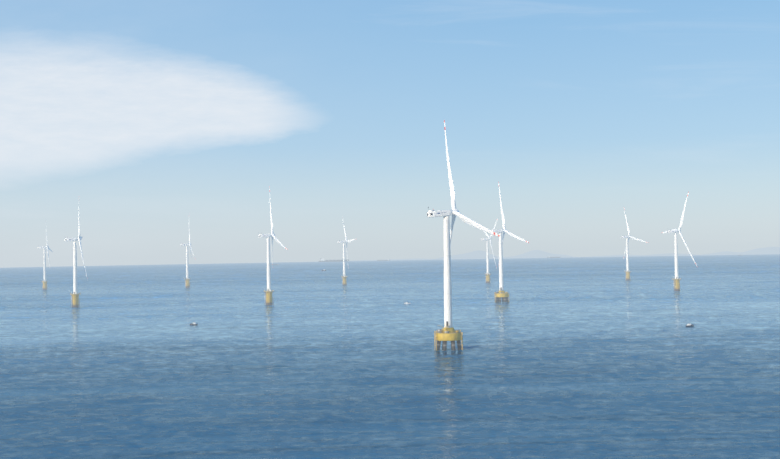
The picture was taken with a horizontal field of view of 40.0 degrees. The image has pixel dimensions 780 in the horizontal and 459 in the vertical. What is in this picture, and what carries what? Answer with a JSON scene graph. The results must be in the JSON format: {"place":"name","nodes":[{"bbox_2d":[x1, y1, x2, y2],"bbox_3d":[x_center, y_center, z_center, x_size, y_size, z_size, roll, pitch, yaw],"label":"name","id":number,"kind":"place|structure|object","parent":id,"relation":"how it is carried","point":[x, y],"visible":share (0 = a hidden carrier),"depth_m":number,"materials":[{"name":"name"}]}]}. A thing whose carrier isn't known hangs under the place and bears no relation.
{"place":"outdoors","nodes":[
{"label":"outdoors","id":0,"kind":"place"},
{"bbox_2d":[317,258,434,261],"bbox_3d":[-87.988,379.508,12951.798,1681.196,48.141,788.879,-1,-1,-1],"label":"island hills","id":1,"kind":"structure","parent":0,"point":[395,259],"depth_m":12802.05,"materials":[{"name":"grey"}]},
{"bbox_2d":[0,254,779,458],"bbox_3d":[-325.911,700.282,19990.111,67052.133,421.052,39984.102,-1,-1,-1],"label":"sea","id":2,"kind":"structure","parent":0,"point":[581,358],"depth_m":467.45,"materials":[{"name":"blue liquid"}]},
{"bbox_2d":[38,232,52,289],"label":"wind turbine","id":3,"kind":"object","parent":2,"relation":"on","point":[44,285],"visible":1,"depth_m":1670.25,"materials":[{"name":"metal"}]},
{"bbox_2d":[64,209,86,307],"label":"wind turbine","id":4,"kind":"object","parent":2,"relation":"on","point":[75,301],"visible":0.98,"depth_m":1038.81,"materials":[{"name":"metal"}]},
{"bbox_2d":[181,231,195,287],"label":"wind turbine","id":5,"kind":"object","parent":2,"relation":"on","point":[187,282],"visible":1,"depth_m":1644.09,"materials":[{"name":"metal"}]},
{"bbox_2d":[258,186,287,304],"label":"wind turbine","id":6,"kind":"object","parent":2,"relation":"on","point":[268,298],"visible":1,"depth_m":1017.94,"materials":[{"name":"metal"}]},
{"bbox_2d":[319,258,348,261],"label":"cargo ship","id":7,"kind":"object","parent":2,"relation":"on","point":[322,260],"visible":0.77,"depth_m":10457.39,"materials":[{"name":"grey metal"}]},
{"bbox_2d":[337,215,355,284],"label":"wind turbine","id":8,"kind":"object","parent":2,"relation":"on","point":[344,271],"visible":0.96,"depth_m":1620.40,"materials":[{"name":"metal"}]},
{"bbox_2d":[427,120,499,350],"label":"wind turbine","id":9,"kind":"object","parent":2,"relation":"on","point":[447,332],"visible":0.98,"depth_m":518.37,"materials":[{"name":"metal"}]},
{"bbox_2d":[481,219,497,282],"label":"wind turbine","id":10,"kind":"object","parent":2,"relation":"on","point":[487,277],"visible":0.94,"depth_m":1619.24,"materials":[{"name":"metal"}]},
{"bbox_2d":[491,182,528,301],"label":"wind turbine","id":11,"kind":"object","parent":2,"relation":"on","point":[500,293],"visible":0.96,"depth_m":995.29,"materials":[{"name":"metal"}]},
{"bbox_2d":[621,209,647,279],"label":"wind turbine","id":12,"kind":"object","parent":2,"relation":"on","point":[628,275],"visible":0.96,"depth_m":1628.42,"materials":[{"name":"metal"}]},
{"bbox_2d":[661,191,696,290],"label":"wind turbine","id":13,"kind":"object","parent":2,"relation":"on","point":[677,279],"visible":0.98,"depth_m":1187.74,"materials":[{"name":"metal"}]},
{"bbox_2d":[0,0,779,267],"label":"sky","id":14,"kind":"structure","parent":0,"point":[159,122],"materials":[{"name":"blue"}]},
{"bbox_2d":[435,250,572,259],"bbox_3d":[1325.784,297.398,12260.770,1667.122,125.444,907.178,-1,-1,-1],"label":"island hills","id":15,"kind":"structure","parent":0,"point":[478,254],"depth_m":12077.17,"materials":[{"name":"grey"}]},
{"bbox_2d":[591,253,695,256],"bbox_3d":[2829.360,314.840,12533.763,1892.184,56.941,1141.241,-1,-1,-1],"label":"island hills","id":16,"kind":"structure","parent":0,"point":[669,254],"depth_m":12337.51,"materials":[{"name":"grey"}]},
{"bbox_2d":[693,247,779,255],"bbox_3d":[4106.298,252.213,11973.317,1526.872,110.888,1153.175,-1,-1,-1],"label":"island hills","id":17,"kind":"structure","parent":0,"point":[768,250],"depth_m":11802.14,"materials":[{"name":"grey"}]}
]}

